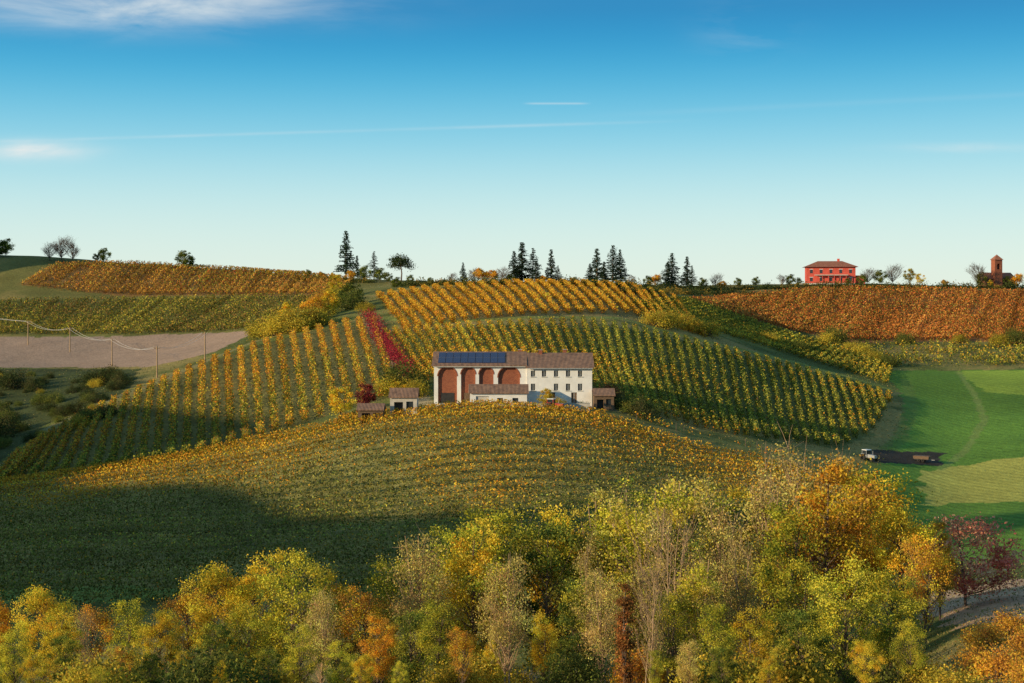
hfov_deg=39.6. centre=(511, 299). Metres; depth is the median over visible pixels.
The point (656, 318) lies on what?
bush
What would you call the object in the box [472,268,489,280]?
orange tree
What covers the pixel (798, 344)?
bush
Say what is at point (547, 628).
maple tree
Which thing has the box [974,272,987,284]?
green tree
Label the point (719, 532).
birch tree
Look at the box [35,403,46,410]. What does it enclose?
bush
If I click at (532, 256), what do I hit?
cedar tree
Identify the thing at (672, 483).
poplar tree
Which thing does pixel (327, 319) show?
bush
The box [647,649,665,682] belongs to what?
acacia tree
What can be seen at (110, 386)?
bush
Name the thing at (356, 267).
cedar tree
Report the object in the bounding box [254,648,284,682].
walnut tree
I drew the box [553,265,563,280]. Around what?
cedar tree
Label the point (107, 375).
dark shrub
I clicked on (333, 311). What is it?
bush
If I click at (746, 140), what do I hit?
sky
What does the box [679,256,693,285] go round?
cedar tree
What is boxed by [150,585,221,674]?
oak tree
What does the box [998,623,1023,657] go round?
bush
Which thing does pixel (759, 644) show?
maple tree
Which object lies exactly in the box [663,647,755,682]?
bush
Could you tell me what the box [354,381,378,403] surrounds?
purple plum tree
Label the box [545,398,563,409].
tractor
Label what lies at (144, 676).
bush
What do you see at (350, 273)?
orange tree
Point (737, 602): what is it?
birch tree
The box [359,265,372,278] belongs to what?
green tree
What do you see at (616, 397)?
bush
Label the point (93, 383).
bush
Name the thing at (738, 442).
dirt track
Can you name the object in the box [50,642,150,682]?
bush
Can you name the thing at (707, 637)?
acacia tree
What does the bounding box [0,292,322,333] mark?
vineyard
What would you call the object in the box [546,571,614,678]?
walnut tree
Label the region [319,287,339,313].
yellow maple tree
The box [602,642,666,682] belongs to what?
bush
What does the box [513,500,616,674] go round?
maple tree
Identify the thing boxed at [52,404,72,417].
bush
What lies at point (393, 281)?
green tree
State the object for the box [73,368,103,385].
dark shrub
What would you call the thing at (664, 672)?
bush
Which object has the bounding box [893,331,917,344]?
bush
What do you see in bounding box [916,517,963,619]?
maple tree
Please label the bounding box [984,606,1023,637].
bush
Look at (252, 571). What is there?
maple tree
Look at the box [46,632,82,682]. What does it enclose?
walnut tree
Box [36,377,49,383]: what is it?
bush
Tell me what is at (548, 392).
yellow maple tree
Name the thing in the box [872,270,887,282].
green tree
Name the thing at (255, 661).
bush
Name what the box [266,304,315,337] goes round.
bush
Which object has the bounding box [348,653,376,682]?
maple tree
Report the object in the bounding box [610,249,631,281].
cedar tree
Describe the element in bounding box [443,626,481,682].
oak tree
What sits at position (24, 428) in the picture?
bush
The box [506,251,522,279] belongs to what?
cedar tree
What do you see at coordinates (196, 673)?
bush
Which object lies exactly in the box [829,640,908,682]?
bush
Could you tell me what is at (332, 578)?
maple tree
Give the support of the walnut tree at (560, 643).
on the ground terrain at (962, 425)
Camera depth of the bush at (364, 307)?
414.65 m
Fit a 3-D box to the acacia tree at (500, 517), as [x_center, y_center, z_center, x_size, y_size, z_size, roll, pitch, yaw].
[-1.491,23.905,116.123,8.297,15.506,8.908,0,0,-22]
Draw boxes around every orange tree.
[297,296,327,314]
[347,270,356,277]
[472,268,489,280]
[485,270,498,278]
[651,274,661,284]
[718,281,726,287]
[1010,273,1023,284]
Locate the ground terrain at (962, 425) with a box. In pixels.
[0,255,1023,682]
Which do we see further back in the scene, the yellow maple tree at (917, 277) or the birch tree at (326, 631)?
the yellow maple tree at (917, 277)
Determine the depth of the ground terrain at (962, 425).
262.88 m
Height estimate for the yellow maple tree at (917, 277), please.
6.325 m
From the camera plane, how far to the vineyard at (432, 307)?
406.75 m
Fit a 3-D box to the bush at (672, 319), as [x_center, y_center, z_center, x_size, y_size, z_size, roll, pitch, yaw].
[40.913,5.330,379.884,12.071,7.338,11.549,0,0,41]
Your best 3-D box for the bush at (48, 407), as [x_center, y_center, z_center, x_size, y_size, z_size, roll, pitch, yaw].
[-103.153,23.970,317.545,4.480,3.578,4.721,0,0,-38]
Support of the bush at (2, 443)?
on the ground terrain at (962, 425)
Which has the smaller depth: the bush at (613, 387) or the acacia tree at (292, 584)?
the acacia tree at (292, 584)
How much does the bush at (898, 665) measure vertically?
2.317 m
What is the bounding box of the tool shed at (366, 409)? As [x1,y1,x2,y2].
[356,403,385,423]
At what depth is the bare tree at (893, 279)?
589.78 m
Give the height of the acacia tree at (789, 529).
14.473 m
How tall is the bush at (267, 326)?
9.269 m
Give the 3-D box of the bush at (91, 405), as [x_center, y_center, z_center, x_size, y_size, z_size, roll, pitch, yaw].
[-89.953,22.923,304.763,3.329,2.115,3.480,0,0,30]
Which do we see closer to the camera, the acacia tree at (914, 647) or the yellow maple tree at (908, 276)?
the acacia tree at (914, 647)
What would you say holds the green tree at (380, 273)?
on the ground terrain at (962, 425)
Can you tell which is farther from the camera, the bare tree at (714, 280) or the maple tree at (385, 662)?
the bare tree at (714, 280)
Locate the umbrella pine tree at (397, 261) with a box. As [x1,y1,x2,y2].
[386,252,418,280]
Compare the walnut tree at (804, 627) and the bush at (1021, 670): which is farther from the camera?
the walnut tree at (804, 627)
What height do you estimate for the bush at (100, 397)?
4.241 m
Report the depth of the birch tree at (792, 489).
115.54 m
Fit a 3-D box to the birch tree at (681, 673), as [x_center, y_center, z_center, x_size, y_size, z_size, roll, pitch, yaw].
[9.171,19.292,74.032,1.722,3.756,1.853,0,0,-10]
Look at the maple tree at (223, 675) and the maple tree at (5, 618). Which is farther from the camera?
the maple tree at (5, 618)
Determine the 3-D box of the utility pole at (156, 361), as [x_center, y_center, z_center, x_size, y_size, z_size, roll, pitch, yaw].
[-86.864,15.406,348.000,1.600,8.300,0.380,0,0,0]
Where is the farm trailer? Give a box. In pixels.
[913,455,934,461]
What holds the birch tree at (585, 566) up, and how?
on the ground terrain at (962, 425)
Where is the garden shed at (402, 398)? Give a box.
[389,388,419,416]
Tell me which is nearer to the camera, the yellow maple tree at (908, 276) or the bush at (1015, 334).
the bush at (1015, 334)
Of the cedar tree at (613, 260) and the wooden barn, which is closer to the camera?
the wooden barn
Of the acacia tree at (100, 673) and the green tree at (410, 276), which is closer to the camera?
the acacia tree at (100, 673)
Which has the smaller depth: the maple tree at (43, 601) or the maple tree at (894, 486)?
the maple tree at (43, 601)
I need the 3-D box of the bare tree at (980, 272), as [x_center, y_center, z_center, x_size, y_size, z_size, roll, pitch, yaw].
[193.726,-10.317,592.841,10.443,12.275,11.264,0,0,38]
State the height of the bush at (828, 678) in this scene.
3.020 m
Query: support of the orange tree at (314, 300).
on the ground terrain at (962, 425)
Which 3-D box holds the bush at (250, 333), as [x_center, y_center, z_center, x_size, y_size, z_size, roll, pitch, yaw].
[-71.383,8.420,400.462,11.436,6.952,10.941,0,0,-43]
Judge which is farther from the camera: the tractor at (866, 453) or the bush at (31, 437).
the bush at (31, 437)
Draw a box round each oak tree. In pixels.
[64,602,122,664]
[102,645,138,679]
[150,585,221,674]
[322,582,396,671]
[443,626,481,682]
[893,531,954,649]
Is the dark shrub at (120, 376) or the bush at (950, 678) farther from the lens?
the dark shrub at (120, 376)
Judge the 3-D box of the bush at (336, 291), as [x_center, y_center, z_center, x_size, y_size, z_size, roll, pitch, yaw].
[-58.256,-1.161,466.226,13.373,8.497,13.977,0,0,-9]
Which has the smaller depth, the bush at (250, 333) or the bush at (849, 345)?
the bush at (250, 333)
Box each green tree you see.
[0,238,14,254]
[0,240,7,254]
[92,253,98,260]
[97,248,111,260]
[174,250,194,264]
[187,256,195,265]
[338,281,362,301]
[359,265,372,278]
[374,268,386,279]
[382,272,392,280]
[391,277,401,286]
[405,274,414,282]
[506,274,514,279]
[643,275,651,282]
[697,278,708,287]
[733,277,741,286]
[750,277,759,285]
[785,274,795,283]
[856,274,868,282]
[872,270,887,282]
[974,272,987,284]
[1002,276,1009,282]
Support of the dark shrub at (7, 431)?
on the ground terrain at (962, 425)
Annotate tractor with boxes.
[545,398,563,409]
[860,449,877,461]
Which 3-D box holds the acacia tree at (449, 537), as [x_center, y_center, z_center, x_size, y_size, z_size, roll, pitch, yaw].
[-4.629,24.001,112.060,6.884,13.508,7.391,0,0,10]
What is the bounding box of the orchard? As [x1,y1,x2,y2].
[841,338,1023,365]
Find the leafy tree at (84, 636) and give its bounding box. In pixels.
[71,604,98,674]
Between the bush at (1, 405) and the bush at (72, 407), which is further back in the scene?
the bush at (1, 405)
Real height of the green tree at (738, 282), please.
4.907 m
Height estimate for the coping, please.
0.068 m
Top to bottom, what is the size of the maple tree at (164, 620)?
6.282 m
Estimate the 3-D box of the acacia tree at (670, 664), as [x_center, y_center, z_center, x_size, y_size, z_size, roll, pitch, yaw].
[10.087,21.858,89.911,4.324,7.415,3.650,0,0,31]
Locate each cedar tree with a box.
[333,231,356,274]
[353,256,359,276]
[367,251,379,277]
[456,262,468,280]
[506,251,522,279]
[510,242,532,280]
[521,248,542,279]
[531,262,540,281]
[544,249,557,279]
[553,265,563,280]
[584,264,594,280]
[586,248,602,278]
[598,262,608,281]
[599,245,628,279]
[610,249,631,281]
[658,261,676,285]
[660,253,684,286]
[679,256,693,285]
[687,267,697,286]
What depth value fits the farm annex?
241.68 m
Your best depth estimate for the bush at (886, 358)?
436.12 m
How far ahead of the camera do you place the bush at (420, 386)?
259.34 m
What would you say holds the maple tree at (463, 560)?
on the ground terrain at (962, 425)
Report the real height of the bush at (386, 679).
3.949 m
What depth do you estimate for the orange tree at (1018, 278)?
594.45 m
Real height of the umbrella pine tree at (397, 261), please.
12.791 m
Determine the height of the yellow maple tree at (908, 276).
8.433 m
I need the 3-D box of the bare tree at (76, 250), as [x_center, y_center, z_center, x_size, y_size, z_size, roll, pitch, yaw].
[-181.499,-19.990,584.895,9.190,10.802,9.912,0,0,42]
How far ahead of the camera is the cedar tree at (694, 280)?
562.25 m
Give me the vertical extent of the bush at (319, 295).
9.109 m
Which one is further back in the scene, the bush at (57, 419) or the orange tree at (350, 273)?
the orange tree at (350, 273)
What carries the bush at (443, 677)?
on the ground terrain at (962, 425)
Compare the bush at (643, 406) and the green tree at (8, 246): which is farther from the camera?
the green tree at (8, 246)
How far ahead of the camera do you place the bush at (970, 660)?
69.93 m
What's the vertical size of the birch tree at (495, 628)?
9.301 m
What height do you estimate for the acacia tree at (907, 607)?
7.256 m
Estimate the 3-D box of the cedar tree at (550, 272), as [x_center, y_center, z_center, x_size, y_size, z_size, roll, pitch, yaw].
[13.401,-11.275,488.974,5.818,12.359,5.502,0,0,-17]
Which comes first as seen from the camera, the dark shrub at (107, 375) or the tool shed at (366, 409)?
the tool shed at (366, 409)
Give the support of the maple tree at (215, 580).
on the ground terrain at (962, 425)
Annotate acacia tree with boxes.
[0,622,36,682]
[0,653,13,682]
[88,666,110,682]
[98,594,154,668]
[223,600,277,672]
[237,546,344,672]
[277,622,323,682]
[320,640,357,682]
[358,553,424,680]
[389,660,409,682]
[400,598,468,682]
[415,519,485,662]
[459,499,535,668]
[640,590,706,682]
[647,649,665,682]
[688,598,739,680]
[738,497,850,671]
[766,555,841,668]
[801,552,902,682]
[848,566,934,675]
[887,619,932,682]
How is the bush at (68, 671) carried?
on the ground terrain at (962, 425)
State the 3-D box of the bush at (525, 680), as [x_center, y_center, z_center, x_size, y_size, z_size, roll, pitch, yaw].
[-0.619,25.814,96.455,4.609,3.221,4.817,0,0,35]
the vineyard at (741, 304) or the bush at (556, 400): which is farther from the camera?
the vineyard at (741, 304)
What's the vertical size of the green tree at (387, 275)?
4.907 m
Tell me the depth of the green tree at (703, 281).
562.47 m
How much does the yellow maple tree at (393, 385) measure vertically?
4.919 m
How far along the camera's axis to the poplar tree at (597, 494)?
116.54 m
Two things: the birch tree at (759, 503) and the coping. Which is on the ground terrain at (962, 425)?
the birch tree at (759, 503)
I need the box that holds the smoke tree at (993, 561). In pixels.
[921,512,1023,606]
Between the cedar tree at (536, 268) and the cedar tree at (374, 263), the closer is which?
the cedar tree at (536, 268)
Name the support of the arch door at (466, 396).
in the farmhouse
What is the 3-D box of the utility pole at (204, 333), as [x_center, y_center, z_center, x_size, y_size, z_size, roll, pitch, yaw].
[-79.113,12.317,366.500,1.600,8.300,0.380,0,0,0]
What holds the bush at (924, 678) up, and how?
on the ground terrain at (962, 425)
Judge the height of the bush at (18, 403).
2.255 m
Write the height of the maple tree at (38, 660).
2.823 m
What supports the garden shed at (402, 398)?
on the ground terrain at (962, 425)
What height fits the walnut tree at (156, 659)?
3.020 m
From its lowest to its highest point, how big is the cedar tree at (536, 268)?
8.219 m
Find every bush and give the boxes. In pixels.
[0,399,11,411]
[0,406,18,417]
[0,408,19,420]
[0,436,11,447]
[13,398,23,405]
[14,422,30,431]
[21,430,38,442]
[27,370,36,375]
[28,391,51,405]
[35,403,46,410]
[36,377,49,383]
[37,652,127,682]
[39,401,57,411]
[42,372,54,378]
[43,390,68,403]
[47,407,61,417]
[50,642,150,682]
[51,415,65,423]
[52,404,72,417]
[62,399,90,414]
[65,384,82,393]
[65,413,90,427]
[76,403,100,418]
[77,391,94,402]
[78,387,96,396]
[86,376,106,387]
[86,390,109,404]
[86,402,97,408]
[93,403,118,417]
[103,379,125,390]
[115,645,169,682]
[154,636,248,682]
[163,630,279,682]
[199,642,260,677]
[229,648,286,677]
[232,645,277,682]
[243,319,276,340]
[247,309,291,338]
[255,661,312,682]
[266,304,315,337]
[274,302,329,332]
[302,302,341,325]
[306,289,335,305]
[315,301,338,315]
[321,285,349,303]
[324,655,409,682]
[333,286,371,310]
[353,301,376,312]
[372,370,409,396]
[373,352,433,388]
[397,374,432,396]
[414,654,490,682]
[445,639,529,682]
[492,656,535,682]
[527,634,618,682]
[555,397,566,402]
[592,380,624,400]
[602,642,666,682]
[614,387,628,407]
[614,391,641,413]
[627,394,668,421]
[637,307,674,328]
[650,308,686,330]
[656,663,695,682]
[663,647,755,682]
[672,309,700,330]
[684,318,711,336]
[689,642,763,682]
[700,320,726,338]
[730,635,838,682]
[763,331,782,343]
[790,338,810,351]
[812,659,841,682]
[813,330,841,345]
[820,323,850,343]
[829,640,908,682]
[842,340,859,349]
[849,341,874,354]
[866,349,885,361]
[879,354,899,366]
[885,644,929,671]
[890,656,957,682]
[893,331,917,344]
[923,655,992,682]
[945,638,995,678]
[949,332,969,342]
[953,618,1012,651]
[962,641,1021,682]
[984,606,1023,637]
[987,333,1012,346]
[994,647,1023,682]
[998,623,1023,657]
[1003,326,1023,344]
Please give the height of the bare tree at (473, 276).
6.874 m
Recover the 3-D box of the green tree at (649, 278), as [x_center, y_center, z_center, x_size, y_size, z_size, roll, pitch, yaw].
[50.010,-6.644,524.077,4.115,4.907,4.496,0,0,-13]
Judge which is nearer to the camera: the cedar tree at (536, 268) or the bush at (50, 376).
the bush at (50, 376)
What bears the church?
on the ground terrain at (962, 425)
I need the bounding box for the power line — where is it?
[3,319,206,349]
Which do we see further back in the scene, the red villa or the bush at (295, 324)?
the red villa
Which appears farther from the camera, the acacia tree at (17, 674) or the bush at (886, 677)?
the acacia tree at (17, 674)
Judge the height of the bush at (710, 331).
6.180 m
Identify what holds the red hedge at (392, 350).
on the ground terrain at (962, 425)
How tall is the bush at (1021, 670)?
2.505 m
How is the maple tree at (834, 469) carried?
on the ground terrain at (962, 425)
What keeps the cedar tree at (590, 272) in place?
on the ground terrain at (962, 425)
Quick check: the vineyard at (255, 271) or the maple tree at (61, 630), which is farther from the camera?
the vineyard at (255, 271)
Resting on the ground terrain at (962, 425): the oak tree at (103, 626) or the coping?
the oak tree at (103, 626)
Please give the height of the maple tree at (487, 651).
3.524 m
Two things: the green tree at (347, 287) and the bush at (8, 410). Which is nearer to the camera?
the bush at (8, 410)
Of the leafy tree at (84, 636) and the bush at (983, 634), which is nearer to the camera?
the bush at (983, 634)
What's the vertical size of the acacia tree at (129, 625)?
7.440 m
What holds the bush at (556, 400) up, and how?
on the ground terrain at (962, 425)
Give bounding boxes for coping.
[442,403,589,403]
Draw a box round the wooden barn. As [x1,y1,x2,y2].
[592,388,614,410]
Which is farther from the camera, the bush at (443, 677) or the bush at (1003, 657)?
the bush at (443, 677)
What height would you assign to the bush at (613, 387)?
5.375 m
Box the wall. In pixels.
[440,404,589,411]
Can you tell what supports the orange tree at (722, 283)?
on the ground terrain at (962, 425)
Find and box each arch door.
[441,393,453,402]
[464,393,469,401]
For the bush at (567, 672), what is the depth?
81.24 m
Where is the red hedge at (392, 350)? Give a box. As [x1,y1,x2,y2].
[358,307,419,376]
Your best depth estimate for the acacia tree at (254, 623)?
91.85 m
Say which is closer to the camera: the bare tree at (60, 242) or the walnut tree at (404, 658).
the walnut tree at (404, 658)
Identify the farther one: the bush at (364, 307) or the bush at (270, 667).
the bush at (364, 307)
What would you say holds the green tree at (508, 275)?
on the ground terrain at (962, 425)
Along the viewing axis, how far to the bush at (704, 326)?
388.70 m
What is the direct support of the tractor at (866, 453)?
on the ground terrain at (962, 425)
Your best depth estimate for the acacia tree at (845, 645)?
75.63 m
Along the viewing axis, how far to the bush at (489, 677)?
82.94 m
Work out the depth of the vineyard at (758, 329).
438.12 m
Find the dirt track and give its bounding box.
[632,411,849,469]
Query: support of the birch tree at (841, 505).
on the ground terrain at (962, 425)
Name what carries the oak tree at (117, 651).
on the ground terrain at (962, 425)
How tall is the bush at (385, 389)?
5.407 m
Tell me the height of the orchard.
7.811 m
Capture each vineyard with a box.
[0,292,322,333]
[0,315,396,479]
[0,398,858,604]
[22,260,351,294]
[375,278,707,336]
[382,315,892,446]
[633,296,892,382]
[688,285,1023,340]
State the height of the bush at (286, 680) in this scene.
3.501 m
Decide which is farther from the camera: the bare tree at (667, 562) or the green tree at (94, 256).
the green tree at (94, 256)
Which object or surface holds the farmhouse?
on the ground terrain at (962, 425)
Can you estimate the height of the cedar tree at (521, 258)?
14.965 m
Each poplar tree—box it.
[505,491,565,671]
[561,484,639,678]
[583,471,679,679]
[592,494,685,669]
[606,474,699,654]
[635,472,734,663]
[668,536,734,678]
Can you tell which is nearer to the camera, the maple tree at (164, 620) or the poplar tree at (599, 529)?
the maple tree at (164, 620)
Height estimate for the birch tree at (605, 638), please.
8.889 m
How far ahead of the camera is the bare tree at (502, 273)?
481.23 m
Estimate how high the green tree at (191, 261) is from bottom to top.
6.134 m
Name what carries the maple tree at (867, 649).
on the ground terrain at (962, 425)
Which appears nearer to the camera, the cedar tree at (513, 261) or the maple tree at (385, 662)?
the maple tree at (385, 662)
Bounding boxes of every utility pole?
[69,336,70,351]
[109,339,114,365]
[156,346,157,377]
[202,332,207,361]
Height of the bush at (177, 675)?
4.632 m
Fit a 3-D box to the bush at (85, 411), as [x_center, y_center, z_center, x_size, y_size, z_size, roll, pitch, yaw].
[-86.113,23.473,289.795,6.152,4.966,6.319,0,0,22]
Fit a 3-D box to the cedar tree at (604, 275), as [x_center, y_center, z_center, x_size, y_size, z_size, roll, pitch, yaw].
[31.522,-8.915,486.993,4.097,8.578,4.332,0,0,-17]
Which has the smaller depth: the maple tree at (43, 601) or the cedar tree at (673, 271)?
the maple tree at (43, 601)
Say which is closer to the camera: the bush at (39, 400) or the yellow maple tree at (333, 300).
the bush at (39, 400)
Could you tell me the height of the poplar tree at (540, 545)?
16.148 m
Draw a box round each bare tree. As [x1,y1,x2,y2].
[42,241,59,259]
[53,235,75,260]
[58,240,79,260]
[468,267,478,279]
[496,266,511,279]
[628,551,674,682]
[633,494,703,682]
[710,273,722,286]
[776,274,785,283]
[862,268,876,281]
[883,264,902,283]
[966,262,986,286]
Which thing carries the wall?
on the ground terrain at (962, 425)
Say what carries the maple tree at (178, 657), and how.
on the ground terrain at (962, 425)
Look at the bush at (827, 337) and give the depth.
469.71 m
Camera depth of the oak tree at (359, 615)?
95.54 m
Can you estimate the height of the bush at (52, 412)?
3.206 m
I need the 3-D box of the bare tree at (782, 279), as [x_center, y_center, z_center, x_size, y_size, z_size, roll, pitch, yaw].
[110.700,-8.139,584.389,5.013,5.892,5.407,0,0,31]
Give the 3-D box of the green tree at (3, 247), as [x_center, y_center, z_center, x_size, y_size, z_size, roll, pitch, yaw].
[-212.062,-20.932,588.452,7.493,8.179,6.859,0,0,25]
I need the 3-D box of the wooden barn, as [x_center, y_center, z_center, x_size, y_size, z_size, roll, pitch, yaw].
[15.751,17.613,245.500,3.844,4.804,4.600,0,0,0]
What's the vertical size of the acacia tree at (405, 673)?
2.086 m
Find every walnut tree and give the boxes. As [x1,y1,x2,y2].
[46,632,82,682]
[139,652,162,682]
[191,618,234,672]
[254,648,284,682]
[388,606,434,682]
[493,513,603,676]
[543,638,574,682]
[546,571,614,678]
[706,644,740,682]
[766,601,836,682]
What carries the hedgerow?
on the ground terrain at (962, 425)
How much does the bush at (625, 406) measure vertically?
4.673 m
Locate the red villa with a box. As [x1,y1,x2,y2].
[800,259,864,284]
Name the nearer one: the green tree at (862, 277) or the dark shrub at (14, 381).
the dark shrub at (14, 381)
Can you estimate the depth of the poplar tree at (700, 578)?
89.78 m
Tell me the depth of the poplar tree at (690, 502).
112.76 m
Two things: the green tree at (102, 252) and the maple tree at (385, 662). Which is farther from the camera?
the green tree at (102, 252)
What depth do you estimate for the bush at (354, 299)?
430.46 m
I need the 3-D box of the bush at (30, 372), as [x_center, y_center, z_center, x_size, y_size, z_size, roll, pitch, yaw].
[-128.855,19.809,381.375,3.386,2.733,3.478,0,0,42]
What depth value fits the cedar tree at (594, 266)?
526.28 m
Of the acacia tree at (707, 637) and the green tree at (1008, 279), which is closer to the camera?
the acacia tree at (707, 637)
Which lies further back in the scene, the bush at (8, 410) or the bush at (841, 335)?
the bush at (841, 335)
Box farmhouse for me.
[432,349,593,405]
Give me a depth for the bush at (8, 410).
316.05 m
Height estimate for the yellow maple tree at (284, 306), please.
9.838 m
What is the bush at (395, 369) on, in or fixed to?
on the ground terrain at (962, 425)
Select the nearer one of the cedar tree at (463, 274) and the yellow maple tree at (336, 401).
the yellow maple tree at (336, 401)
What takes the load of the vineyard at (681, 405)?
on the ground terrain at (962, 425)
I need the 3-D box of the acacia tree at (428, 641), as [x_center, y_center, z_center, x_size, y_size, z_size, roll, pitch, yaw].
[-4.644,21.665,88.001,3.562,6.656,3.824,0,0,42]
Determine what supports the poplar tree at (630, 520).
on the ground terrain at (962, 425)
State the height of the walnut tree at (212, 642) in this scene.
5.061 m
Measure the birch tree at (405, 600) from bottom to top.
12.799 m
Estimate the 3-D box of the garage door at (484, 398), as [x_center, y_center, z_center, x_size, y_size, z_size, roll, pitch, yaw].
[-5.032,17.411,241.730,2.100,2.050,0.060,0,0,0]
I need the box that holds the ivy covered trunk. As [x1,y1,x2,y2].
[608,581,640,682]
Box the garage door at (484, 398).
[476,396,488,402]
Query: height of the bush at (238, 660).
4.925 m
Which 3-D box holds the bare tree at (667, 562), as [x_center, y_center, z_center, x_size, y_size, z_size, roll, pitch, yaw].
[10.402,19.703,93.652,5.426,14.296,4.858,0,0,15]
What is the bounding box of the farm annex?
[468,384,528,402]
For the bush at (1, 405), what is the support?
on the ground terrain at (962, 425)
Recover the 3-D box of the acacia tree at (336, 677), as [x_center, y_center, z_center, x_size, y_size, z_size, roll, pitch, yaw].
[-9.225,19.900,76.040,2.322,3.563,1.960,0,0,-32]
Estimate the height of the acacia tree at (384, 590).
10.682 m
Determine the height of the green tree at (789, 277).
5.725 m
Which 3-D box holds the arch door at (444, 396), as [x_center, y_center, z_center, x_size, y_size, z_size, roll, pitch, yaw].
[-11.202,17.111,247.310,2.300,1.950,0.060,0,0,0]
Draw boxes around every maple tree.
[0,597,19,665]
[6,584,78,681]
[16,652,53,682]
[35,606,86,682]
[122,609,185,682]
[169,649,194,682]
[175,560,267,657]
[212,660,228,682]
[213,547,306,665]
[277,302,296,324]
[295,562,368,682]
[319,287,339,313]
[326,273,343,290]
[326,386,356,417]
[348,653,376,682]
[356,613,400,682]
[390,381,406,387]
[432,512,518,670]
[480,637,502,677]
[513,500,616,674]
[526,610,559,680]
[537,387,554,404]
[694,480,806,660]
[724,605,780,667]
[756,647,785,682]
[762,447,913,665]
[788,465,937,652]
[846,637,888,682]
[856,498,957,651]
[903,268,915,282]
[915,273,925,283]
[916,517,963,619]
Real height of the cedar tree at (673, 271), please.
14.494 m
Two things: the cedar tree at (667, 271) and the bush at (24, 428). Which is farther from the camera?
the cedar tree at (667, 271)
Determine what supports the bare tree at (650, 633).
on the ground terrain at (962, 425)
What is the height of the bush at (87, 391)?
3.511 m
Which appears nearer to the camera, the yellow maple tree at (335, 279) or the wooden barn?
the wooden barn
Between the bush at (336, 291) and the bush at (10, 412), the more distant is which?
the bush at (336, 291)
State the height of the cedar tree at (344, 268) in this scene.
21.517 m
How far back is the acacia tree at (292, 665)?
79.89 m
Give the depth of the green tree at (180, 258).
588.19 m
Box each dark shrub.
[0,367,33,390]
[0,411,31,433]
[0,417,20,437]
[20,375,50,391]
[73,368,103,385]
[86,364,125,384]
[109,372,136,385]
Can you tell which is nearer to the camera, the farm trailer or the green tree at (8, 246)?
the farm trailer
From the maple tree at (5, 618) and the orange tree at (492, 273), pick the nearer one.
the maple tree at (5, 618)
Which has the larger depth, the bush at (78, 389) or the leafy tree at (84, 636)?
the bush at (78, 389)
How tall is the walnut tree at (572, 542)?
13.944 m
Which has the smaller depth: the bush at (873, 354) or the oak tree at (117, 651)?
the oak tree at (117, 651)
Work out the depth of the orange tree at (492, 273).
483.00 m
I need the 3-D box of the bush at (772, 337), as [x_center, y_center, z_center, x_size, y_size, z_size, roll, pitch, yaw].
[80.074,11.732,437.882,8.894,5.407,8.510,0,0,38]
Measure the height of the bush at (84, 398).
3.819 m
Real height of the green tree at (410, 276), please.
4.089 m
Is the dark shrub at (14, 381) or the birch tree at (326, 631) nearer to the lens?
the birch tree at (326, 631)
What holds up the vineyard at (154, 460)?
on the ground terrain at (962, 425)
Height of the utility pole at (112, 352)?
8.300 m
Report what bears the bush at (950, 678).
on the ground terrain at (962, 425)
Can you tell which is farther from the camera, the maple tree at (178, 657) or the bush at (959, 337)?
the bush at (959, 337)
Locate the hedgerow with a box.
[297,272,1023,295]
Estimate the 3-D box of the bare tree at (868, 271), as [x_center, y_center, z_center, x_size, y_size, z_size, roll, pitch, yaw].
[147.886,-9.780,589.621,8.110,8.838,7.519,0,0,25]
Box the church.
[979,255,1013,285]
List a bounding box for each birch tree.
[289,588,350,682]
[367,522,482,682]
[466,547,542,682]
[561,524,617,681]
[573,567,636,681]
[666,475,755,656]
[673,639,701,682]
[707,513,767,663]
[725,446,830,653]
[734,424,852,665]
[804,438,860,654]
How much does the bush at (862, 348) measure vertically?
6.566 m
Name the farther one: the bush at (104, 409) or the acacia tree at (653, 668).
the bush at (104, 409)
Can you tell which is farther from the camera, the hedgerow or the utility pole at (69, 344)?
the hedgerow
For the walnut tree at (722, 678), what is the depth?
69.86 m
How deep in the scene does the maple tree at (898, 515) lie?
103.17 m
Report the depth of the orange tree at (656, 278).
544.26 m
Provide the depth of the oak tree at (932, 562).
97.67 m
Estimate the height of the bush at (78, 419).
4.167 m
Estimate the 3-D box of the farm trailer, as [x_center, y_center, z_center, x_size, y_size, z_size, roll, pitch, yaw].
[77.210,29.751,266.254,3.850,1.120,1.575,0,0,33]
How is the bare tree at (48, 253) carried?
on the ground terrain at (962, 425)
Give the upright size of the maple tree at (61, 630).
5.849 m
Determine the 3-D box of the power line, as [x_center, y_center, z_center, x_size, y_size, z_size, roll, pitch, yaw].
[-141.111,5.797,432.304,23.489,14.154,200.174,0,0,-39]
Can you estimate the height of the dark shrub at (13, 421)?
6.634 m
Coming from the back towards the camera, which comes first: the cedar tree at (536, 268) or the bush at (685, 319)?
the cedar tree at (536, 268)
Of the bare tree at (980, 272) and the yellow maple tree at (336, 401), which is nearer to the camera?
the yellow maple tree at (336, 401)
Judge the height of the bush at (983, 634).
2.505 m
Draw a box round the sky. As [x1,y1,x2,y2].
[0,0,1023,286]
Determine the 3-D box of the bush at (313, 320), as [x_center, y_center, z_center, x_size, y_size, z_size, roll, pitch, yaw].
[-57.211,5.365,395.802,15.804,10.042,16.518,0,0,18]
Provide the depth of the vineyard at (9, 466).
277.01 m
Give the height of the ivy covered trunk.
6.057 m

